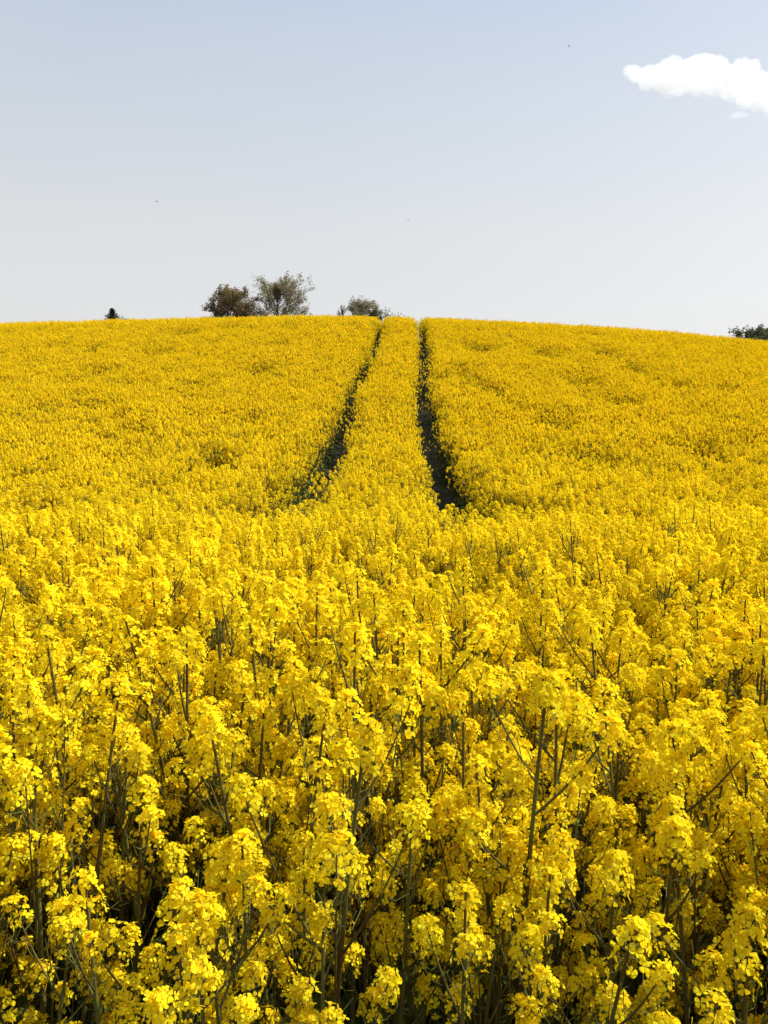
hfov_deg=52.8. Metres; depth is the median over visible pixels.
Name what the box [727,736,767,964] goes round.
rapeseed plant
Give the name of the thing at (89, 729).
rapeseed plant
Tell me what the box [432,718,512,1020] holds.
rapeseed plant
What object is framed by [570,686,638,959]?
rapeseed plant
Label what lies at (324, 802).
rapeseed plant
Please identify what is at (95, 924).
rapeseed plant
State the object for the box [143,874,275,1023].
rapeseed plant
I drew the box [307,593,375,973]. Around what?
rapeseed plant
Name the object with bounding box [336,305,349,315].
shrub
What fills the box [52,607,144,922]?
rapeseed plant
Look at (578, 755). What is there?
rapeseed plant
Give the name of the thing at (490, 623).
rapeseed plant
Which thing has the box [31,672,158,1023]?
rapeseed plant
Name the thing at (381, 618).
rapeseed plant
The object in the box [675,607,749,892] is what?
rapeseed plant
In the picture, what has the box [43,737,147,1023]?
rapeseed plant
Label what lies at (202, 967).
rapeseed plant
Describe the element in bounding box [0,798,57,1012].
rapeseed plant
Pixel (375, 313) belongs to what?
shrub
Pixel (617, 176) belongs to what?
sky
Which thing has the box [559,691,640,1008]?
rapeseed plant
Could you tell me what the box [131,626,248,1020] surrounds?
rapeseed plant
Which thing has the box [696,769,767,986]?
rapeseed plant
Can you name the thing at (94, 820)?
rapeseed plant
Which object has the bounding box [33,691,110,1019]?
rapeseed plant
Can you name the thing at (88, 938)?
rapeseed plant
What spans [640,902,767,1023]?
rapeseed plant
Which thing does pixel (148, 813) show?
rapeseed plant
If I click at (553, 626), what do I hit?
rapeseed plant
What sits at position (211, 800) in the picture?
rapeseed plant
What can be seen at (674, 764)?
rapeseed plant
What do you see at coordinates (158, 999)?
rapeseed plant
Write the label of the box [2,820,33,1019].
rapeseed plant
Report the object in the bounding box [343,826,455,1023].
rapeseed plant
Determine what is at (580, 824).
rapeseed plant
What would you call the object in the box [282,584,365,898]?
rapeseed plant
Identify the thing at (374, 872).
rapeseed plant
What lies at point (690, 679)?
rapeseed plant
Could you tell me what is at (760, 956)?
rapeseed plant
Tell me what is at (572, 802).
rapeseed plant
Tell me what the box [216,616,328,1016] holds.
rapeseed plant
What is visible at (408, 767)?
rapeseed plant
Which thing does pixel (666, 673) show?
rapeseed plant
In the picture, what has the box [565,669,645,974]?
rapeseed plant
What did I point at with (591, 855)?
rapeseed plant
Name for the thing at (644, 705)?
rapeseed plant
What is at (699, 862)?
rapeseed plant
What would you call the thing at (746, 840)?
rapeseed plant
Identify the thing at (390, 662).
rapeseed plant
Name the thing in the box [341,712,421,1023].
rapeseed plant
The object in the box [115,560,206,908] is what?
rapeseed plant
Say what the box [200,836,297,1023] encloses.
rapeseed plant
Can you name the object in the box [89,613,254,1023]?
rapeseed plant
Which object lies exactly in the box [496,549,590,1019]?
rapeseed plant
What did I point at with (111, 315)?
conifer tree
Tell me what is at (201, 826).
rapeseed plant
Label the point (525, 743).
rapeseed plant
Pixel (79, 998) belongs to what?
rapeseed plant
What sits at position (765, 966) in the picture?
rapeseed plant
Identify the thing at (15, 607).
rapeseed plant
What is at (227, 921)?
rapeseed plant
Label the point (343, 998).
rapeseed plant
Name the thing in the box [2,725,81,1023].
rapeseed plant
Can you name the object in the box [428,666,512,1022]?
rapeseed plant
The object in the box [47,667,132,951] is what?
rapeseed plant
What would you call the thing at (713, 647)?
rapeseed plant
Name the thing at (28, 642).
rapeseed plant
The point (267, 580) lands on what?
rapeseed plant
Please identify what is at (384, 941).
rapeseed plant
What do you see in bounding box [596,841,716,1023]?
rapeseed plant
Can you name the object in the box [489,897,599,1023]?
rapeseed plant
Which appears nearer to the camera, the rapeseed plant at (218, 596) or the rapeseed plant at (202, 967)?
the rapeseed plant at (202, 967)
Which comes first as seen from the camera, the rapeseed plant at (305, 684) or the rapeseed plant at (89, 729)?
the rapeseed plant at (89, 729)
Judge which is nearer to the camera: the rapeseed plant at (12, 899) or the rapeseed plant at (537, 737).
the rapeseed plant at (12, 899)
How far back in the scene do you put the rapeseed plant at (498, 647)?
1.95 m
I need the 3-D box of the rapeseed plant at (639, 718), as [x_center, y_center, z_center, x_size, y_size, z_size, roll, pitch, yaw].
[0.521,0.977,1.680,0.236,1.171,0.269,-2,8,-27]
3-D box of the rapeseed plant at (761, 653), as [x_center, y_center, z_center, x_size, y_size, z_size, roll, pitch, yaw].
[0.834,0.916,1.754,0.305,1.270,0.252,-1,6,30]
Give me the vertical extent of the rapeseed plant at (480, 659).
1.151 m
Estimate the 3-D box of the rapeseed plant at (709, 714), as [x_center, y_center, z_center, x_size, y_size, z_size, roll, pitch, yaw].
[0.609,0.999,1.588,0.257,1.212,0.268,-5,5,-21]
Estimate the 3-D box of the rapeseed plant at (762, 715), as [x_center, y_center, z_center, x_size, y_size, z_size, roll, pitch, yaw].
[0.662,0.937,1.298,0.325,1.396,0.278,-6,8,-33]
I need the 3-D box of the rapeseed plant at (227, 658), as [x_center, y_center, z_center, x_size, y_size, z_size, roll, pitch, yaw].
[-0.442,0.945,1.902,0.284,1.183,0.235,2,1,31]
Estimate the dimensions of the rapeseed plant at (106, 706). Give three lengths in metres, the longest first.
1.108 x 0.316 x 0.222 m
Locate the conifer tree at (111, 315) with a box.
[105,308,118,319]
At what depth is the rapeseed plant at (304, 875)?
1.11 m
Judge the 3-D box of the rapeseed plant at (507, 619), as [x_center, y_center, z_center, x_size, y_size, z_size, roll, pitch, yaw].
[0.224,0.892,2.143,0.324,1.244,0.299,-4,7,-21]
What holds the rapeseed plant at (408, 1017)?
on the ground
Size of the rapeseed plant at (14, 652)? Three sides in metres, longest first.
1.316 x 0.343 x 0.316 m
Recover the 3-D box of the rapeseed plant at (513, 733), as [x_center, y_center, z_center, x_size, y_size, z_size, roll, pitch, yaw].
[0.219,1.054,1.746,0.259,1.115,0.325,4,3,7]
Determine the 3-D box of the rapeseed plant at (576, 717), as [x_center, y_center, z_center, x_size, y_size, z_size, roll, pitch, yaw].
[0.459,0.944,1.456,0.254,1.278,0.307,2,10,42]
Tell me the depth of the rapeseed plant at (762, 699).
2.00 m
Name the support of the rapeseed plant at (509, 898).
on the ground
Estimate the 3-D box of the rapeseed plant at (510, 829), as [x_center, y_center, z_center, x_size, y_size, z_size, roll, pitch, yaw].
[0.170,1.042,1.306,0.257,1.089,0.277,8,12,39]
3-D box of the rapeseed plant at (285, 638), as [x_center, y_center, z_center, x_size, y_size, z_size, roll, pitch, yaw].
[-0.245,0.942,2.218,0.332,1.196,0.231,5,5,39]
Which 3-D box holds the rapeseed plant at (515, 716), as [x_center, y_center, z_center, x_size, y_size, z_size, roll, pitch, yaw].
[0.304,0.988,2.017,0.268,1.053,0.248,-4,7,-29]
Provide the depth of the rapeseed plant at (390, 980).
1.09 m
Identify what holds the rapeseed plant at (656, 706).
on the ground
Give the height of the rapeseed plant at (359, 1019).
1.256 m
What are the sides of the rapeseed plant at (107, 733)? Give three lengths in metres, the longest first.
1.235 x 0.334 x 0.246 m
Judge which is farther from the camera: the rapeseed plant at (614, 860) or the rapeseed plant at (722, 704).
the rapeseed plant at (722, 704)
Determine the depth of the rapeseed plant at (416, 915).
1.51 m
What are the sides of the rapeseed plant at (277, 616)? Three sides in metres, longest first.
1.378 x 0.373 x 0.274 m
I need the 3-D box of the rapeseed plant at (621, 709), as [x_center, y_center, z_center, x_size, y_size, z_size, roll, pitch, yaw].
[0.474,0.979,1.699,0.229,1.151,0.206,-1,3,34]
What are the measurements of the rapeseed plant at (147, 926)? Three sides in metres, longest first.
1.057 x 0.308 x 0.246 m
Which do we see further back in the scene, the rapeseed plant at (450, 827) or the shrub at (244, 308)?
the shrub at (244, 308)
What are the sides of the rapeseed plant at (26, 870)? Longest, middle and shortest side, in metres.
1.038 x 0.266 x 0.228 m
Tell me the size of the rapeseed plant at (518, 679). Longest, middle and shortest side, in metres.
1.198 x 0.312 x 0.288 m
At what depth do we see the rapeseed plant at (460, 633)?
2.06 m
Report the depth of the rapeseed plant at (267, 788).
1.40 m
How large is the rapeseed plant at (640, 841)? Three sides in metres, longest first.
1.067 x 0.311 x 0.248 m
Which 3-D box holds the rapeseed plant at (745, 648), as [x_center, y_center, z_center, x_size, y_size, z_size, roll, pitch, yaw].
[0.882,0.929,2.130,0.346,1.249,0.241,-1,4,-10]
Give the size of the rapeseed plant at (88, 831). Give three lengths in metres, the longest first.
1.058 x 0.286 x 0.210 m
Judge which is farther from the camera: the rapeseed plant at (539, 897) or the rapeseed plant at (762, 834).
the rapeseed plant at (539, 897)
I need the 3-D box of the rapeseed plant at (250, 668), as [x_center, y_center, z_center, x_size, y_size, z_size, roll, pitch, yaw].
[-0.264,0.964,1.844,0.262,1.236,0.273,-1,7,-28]
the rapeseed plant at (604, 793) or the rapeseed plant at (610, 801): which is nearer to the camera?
the rapeseed plant at (610, 801)
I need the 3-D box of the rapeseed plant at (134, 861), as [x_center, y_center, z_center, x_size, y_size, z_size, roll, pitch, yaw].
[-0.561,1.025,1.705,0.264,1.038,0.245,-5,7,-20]
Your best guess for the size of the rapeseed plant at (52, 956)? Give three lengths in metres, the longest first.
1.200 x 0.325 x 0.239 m
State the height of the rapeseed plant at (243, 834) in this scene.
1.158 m
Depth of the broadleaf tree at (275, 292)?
108.32 m
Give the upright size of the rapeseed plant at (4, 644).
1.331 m
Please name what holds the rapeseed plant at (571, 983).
on the ground
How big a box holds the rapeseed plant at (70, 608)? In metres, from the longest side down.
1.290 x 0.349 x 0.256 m
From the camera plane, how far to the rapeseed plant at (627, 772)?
2.01 m
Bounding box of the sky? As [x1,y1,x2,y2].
[0,0,767,341]
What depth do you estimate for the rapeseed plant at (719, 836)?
1.34 m
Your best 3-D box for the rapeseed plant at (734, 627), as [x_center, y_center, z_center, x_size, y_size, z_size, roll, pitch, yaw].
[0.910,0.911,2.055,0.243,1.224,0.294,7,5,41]
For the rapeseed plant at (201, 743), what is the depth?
1.28 m
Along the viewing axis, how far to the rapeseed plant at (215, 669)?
1.80 m
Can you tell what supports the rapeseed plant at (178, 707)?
on the ground
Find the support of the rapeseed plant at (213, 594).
on the ground
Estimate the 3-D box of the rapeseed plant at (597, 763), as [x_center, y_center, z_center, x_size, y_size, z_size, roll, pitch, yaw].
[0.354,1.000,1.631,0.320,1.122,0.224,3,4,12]
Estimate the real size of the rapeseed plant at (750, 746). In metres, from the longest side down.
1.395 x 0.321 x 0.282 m
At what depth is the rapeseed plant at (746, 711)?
1.56 m
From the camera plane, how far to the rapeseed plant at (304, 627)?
2.01 m
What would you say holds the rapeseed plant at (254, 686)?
on the ground
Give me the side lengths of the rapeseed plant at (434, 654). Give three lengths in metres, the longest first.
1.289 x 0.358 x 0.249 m
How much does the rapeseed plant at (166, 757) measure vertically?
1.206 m
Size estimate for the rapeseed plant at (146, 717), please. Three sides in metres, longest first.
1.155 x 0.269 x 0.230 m
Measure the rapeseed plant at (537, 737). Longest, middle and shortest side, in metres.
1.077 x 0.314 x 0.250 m
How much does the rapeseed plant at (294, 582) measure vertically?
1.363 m
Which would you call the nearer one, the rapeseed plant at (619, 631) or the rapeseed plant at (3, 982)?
the rapeseed plant at (3, 982)
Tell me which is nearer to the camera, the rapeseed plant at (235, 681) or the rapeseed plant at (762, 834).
the rapeseed plant at (762, 834)
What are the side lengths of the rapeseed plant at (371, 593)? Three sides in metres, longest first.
1.430 x 0.397 x 0.276 m
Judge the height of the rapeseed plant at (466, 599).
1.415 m
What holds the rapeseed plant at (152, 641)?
on the ground
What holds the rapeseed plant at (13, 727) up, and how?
on the ground
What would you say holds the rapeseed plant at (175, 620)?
on the ground
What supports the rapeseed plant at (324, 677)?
on the ground
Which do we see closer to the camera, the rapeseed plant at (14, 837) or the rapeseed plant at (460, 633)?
the rapeseed plant at (14, 837)
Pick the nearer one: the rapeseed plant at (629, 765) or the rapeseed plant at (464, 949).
the rapeseed plant at (464, 949)
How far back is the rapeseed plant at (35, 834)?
1.20 m
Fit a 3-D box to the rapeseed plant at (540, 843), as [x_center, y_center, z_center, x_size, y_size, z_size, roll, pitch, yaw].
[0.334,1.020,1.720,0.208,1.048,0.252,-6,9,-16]
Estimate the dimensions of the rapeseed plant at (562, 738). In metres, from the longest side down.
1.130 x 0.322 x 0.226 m
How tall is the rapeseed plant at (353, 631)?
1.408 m
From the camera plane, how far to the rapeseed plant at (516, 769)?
1.28 m
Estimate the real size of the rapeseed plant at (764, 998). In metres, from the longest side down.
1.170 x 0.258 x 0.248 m
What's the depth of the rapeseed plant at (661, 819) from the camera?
1.20 m
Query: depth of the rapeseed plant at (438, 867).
1.59 m
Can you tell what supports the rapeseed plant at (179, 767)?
on the ground
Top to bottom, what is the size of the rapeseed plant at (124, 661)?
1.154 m
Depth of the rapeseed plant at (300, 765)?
2.00 m
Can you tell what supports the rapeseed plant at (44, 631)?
on the ground
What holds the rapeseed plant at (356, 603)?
on the ground
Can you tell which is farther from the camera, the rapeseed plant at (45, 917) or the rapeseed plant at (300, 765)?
the rapeseed plant at (300, 765)
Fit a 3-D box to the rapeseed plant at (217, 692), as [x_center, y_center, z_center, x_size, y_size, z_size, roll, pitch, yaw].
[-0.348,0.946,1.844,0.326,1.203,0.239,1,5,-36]
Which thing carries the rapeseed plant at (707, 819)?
on the ground
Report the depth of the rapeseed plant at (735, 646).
1.89 m
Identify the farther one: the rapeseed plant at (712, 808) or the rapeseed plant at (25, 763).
the rapeseed plant at (712, 808)
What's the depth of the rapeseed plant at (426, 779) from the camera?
1.93 m
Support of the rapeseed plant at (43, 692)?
on the ground
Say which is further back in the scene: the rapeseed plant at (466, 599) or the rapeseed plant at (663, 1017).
the rapeseed plant at (466, 599)
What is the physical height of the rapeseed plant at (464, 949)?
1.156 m
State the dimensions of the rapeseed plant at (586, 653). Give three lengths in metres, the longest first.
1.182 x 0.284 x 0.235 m
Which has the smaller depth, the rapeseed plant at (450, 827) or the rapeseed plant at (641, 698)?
the rapeseed plant at (450, 827)
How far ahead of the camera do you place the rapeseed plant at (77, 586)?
2.10 m
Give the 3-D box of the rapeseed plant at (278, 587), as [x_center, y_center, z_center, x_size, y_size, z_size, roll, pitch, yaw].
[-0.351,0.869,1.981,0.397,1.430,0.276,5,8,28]
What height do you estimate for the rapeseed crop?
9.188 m
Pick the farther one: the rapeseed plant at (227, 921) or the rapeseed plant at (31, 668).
the rapeseed plant at (31, 668)
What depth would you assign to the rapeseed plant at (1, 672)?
1.69 m
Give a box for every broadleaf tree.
[199,284,263,317]
[238,270,315,316]
[326,295,385,321]
[728,324,767,340]
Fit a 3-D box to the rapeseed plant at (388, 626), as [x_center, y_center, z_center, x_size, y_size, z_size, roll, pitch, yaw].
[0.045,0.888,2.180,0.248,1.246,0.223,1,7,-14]
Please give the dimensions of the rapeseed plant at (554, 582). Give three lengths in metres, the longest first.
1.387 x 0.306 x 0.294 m
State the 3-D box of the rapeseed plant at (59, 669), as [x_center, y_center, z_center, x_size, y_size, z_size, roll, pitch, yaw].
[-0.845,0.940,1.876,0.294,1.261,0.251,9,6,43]
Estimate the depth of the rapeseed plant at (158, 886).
1.71 m
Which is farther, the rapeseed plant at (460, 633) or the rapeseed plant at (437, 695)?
the rapeseed plant at (460, 633)
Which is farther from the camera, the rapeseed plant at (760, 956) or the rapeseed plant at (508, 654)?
the rapeseed plant at (508, 654)
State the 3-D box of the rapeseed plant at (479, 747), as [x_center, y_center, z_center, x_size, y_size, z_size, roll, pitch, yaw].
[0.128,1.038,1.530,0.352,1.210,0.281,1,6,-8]
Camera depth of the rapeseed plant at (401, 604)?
1.77 m
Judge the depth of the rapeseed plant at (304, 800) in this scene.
1.61 m
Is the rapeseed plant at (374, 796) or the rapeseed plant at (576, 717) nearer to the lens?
the rapeseed plant at (576, 717)
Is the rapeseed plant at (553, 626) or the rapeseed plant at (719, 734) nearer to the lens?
the rapeseed plant at (719, 734)
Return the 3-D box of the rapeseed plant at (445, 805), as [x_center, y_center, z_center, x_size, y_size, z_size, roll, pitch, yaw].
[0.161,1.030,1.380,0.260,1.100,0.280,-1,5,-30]
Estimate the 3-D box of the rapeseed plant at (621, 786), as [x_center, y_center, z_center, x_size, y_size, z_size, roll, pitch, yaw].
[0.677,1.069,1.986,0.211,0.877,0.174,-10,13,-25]
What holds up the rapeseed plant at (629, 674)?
on the ground
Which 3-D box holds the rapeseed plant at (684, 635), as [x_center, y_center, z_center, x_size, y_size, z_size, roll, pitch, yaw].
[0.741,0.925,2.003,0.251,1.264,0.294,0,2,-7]
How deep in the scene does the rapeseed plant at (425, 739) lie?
1.80 m
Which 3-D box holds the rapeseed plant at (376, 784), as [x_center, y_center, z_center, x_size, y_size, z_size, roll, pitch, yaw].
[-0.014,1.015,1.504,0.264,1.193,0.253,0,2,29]
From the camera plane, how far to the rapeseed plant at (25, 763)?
1.25 m
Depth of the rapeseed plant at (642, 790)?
1.48 m
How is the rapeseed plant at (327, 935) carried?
on the ground
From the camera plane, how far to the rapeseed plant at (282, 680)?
1.63 m
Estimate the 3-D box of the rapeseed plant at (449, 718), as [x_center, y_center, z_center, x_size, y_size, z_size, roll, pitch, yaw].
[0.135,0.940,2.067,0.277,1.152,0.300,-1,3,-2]
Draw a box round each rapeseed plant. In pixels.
[0,579,49,695]
[0,598,61,721]
[0,631,94,895]
[0,636,48,955]
[0,638,65,1023]
[0,643,54,1002]
[0,645,110,1023]
[0,648,33,912]
[0,660,43,937]
[0,678,97,1023]
[0,684,82,1023]
[0,694,82,1020]
[0,719,68,1021]
[0,786,59,1023]
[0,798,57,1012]
[0,829,54,1023]
[0,893,142,1023]
[1,754,55,983]
[2,696,74,1021]
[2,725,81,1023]
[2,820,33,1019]
[3,647,90,957]
[3,718,154,1023]
[3,758,44,999]
[4,955,34,1023]
[6,743,28,867]
[7,638,38,903]
[11,654,64,955]
[15,651,83,953]
[18,648,80,941]
[20,616,137,1023]
[22,893,155,1023]
[25,795,91,1021]
[26,582,103,842]
[29,763,142,1020]
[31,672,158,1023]
[33,637,122,923]
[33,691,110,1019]
[43,601,136,934]
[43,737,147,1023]
[45,863,173,1023]
[46,662,127,952]
[46,680,160,1022]
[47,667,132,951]
[47,762,145,1021]
[49,741,155,1023]
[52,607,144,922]
[61,774,195,1023]
[62,708,184,1023]
[68,722,168,1021]
[69,607,144,976]
[69,696,155,966]
[78,890,233,1023]
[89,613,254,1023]
[90,656,193,994]
[96,606,180,915]
[96,695,172,1023]
[106,652,167,942]
[108,882,295,1023]
[111,630,200,913]
[111,716,170,980]
[113,662,213,1000]
[114,690,209,1023]
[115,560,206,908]
[115,919,270,1023]
[129,627,197,981]
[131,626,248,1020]
[133,634,217,1016]
[140,688,229,985]
[140,703,214,995]
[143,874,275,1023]
[145,660,242,1023]
[150,663,202,978]
[150,672,204,969]
[151,656,241,999]
[153,651,242,930]
[160,836,278,1023]
[164,739,299,1023]
[168,828,327,1023]
[169,677,298,1023]
[171,656,268,960]
[174,756,251,870]
[176,721,277,1000]
[179,711,332,1023]
[188,699,309,992]
[191,868,295,1023]
[195,718,271,1021]
[199,641,338,1014]
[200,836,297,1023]
[201,587,300,943]
[202,569,282,815]
[202,668,291,987]
[206,575,282,897]
[211,659,308,939]
[215,666,308,1020]
[216,582,309,938]
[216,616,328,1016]
[220,684,430,1023]
[224,612,283,663]
[224,764,342,1023]
[227,687,332,1013]
[228,812,326,1023]
[229,596,363,1007]
[230,839,401,1023]
[231,684,387,1022]
[232,664,315,996]
[237,673,344,1004]
[237,825,353,1015]
[239,616,343,994]
[243,662,312,942]
[245,604,332,995]
[249,626,338,813]
[254,624,359,1016]
[257,863,364,1023]
[266,577,339,926]
[271,630,319,922]
[277,684,337,939]
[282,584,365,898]
[282,603,421,1023]
[283,715,373,1019]
[296,603,378,970]
[298,647,383,1019]
[301,613,398,993]
[304,631,394,981]
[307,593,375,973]
[309,730,424,1023]
[314,587,429,975]
[314,739,410,1023]
[327,774,392,1021]
[328,652,398,1007]
[330,563,417,954]
[332,654,426,1023]
[336,596,431,960]
[336,779,482,1023]
[339,600,461,972]
[340,622,468,1023]
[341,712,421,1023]
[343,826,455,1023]
[345,656,379,973]
[355,637,400,953]
[357,658,484,1023]
[357,683,419,948]
[360,729,427,939]
[362,644,475,987]
[367,597,427,859]
[368,623,492,1023]
[369,609,436,868]
[372,747,465,996]
[374,787,522,1023]
[375,827,453,1023]
[379,601,495,895]
[382,686,480,933]
[383,712,431,801]
[393,637,494,909]
[399,609,501,1023]
[404,775,497,1023]
[409,660,474,916]
[411,878,545,1023]
[413,811,568,1023]
[417,547,510,940]
[417,783,555,1023]
[418,662,470,911]
[423,754,544,1023]
[424,657,536,1011]
[425,621,520,983]
[427,656,508,956]
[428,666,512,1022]
[429,610,511,921]
[431,665,525,1023]
[431,776,521,1013]
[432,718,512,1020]
[432,740,533,1023]
[444,808,552,1023]
[448,711,569,1023]
[448,795,517,1023]
[452,630,526,879]
[455,661,536,923]
[458,661,627,1020]
[458,727,550,968]
[464,778,537,1023]
[468,699,545,998]
[475,632,587,972]
[476,666,640,1023]
[479,622,560,954]
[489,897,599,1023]
[495,795,616,1023]
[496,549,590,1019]
[496,861,616,1023]
[498,744,587,1013]
[499,861,600,1023]
[503,815,567,1008]
[507,700,622,998]
[510,740,640,1022]
[510,759,575,1023]
[510,915,678,1023]
[512,622,584,948]
[514,694,553,967]
[519,735,645,1023]
[522,615,603,954]
[525,644,622,1001]
[528,574,624,952]
[531,750,627,1023]
[544,772,628,1023]
[544,844,665,1023]
[547,608,666,1023]
[548,800,638,1023]
[551,707,657,982]
[557,625,650,950]
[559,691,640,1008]
[560,844,651,1023]
[562,725,669,1009]
[564,677,694,1023]
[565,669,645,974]
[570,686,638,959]
[573,733,632,964]
[575,617,650,979]
[577,757,663,986]
[578,699,646,993]
[580,815,756,1023]
[590,866,661,994]
[593,723,767,1023]
[594,833,690,1023]
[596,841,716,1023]
[600,712,694,1021]
[613,665,700,1006]
[613,701,704,980]
[619,783,673,963]
[623,691,647,902]
[623,699,708,927]
[624,649,733,1009]
[624,658,710,958]
[626,766,767,1023]
[631,795,767,1023]
[631,858,767,1023]
[638,718,767,1023]
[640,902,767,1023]
[644,708,742,1010]
[645,628,706,917]
[645,698,749,1023]
[646,984,734,1023]
[650,782,721,1010]
[668,706,767,1023]
[671,604,727,962]
[671,638,767,1011]
[672,669,753,1013]
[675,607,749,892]
[675,803,766,1013]
[677,699,767,1016]
[677,754,757,1023]
[681,689,766,1022]
[683,725,767,1022]
[689,748,767,1017]
[692,634,755,1008]
[692,638,767,977]
[693,600,767,920]
[693,751,767,1015]
[695,625,766,744]
[696,582,767,965]
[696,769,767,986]
[697,623,767,900]
[710,813,767,1018]
[711,665,767,774]
[725,640,767,984]
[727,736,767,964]
[729,741,767,1023]
[729,759,767,1021]
[733,812,767,879]
[733,816,767,920]
[735,768,766,985]
[743,705,767,1012]
[753,829,767,1013]
[754,979,765,1016]
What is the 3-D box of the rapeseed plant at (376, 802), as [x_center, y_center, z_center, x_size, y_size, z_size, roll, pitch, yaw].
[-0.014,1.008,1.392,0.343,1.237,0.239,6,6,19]
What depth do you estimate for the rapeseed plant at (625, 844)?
1.89 m
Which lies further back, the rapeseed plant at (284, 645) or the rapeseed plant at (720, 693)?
the rapeseed plant at (720, 693)
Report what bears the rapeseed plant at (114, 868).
on the ground
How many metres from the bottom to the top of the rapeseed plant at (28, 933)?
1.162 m
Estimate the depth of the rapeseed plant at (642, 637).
2.02 m
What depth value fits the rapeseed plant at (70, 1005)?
1.73 m
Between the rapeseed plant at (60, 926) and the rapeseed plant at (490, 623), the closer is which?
the rapeseed plant at (60, 926)
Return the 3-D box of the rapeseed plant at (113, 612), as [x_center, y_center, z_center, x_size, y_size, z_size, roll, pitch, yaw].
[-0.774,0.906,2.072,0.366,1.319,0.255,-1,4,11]
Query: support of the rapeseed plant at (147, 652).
on the ground
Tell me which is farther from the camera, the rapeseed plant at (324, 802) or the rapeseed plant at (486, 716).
the rapeseed plant at (486, 716)
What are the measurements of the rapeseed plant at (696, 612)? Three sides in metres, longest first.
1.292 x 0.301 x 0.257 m
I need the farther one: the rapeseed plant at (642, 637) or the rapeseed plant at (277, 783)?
the rapeseed plant at (642, 637)
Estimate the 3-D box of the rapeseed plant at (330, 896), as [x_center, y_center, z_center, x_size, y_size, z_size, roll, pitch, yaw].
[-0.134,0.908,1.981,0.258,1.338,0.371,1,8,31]
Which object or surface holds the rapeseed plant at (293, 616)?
on the ground
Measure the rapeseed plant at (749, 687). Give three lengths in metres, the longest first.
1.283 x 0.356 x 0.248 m
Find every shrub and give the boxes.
[233,299,267,317]
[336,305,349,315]
[355,306,392,320]
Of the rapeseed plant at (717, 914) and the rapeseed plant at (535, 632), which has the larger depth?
the rapeseed plant at (535, 632)
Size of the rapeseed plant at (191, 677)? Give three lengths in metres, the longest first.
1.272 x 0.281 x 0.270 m
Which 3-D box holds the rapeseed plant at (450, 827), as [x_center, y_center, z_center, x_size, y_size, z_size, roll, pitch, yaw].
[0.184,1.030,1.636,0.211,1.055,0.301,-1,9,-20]
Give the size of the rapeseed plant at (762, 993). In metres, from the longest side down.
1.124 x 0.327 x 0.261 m
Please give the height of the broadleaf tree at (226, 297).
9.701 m
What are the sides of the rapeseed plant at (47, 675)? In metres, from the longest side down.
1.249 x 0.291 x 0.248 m
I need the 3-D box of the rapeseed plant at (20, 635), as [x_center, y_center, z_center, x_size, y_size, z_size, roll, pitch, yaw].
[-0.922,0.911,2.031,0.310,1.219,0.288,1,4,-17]
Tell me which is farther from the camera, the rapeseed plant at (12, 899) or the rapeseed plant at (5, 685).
the rapeseed plant at (5, 685)
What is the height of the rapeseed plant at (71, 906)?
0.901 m
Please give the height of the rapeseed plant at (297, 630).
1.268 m
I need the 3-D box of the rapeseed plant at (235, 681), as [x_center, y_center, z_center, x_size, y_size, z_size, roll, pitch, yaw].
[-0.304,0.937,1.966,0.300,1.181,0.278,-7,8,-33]
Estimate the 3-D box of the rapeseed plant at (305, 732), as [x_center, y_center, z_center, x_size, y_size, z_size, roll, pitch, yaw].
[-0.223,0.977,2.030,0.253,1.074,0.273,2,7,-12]
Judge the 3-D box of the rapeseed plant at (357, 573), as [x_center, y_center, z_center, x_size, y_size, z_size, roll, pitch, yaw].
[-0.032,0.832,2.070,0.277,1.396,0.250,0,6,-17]
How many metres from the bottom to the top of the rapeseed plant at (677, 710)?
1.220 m
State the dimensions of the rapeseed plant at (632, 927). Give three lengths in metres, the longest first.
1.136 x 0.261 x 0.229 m
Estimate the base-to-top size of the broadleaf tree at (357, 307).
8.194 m
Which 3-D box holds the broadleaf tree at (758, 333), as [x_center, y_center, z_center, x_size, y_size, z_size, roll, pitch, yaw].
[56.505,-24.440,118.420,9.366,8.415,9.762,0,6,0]
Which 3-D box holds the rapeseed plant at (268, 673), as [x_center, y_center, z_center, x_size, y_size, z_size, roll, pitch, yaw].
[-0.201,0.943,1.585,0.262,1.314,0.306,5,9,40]
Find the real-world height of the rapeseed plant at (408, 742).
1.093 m
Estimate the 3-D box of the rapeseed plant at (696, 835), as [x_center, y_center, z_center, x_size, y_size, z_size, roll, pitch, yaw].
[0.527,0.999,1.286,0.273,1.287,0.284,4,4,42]
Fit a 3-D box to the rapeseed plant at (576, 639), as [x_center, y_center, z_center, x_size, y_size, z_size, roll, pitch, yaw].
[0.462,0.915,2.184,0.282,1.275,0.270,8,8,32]
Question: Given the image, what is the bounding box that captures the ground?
[67,341,709,1019]
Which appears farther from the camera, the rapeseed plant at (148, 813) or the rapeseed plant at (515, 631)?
the rapeseed plant at (515, 631)
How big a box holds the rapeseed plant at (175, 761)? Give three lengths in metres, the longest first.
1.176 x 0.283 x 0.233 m
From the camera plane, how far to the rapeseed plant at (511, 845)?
1.22 m
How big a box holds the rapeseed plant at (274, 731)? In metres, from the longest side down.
1.298 x 0.370 x 0.260 m
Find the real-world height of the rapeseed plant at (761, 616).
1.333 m
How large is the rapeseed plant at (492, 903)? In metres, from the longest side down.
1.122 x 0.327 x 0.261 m
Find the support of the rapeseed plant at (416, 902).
on the ground
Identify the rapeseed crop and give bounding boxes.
[0,314,767,1023]
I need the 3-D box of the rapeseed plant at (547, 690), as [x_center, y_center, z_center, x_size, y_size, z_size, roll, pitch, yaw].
[0.238,0.916,1.313,0.273,1.373,0.330,-12,13,-35]

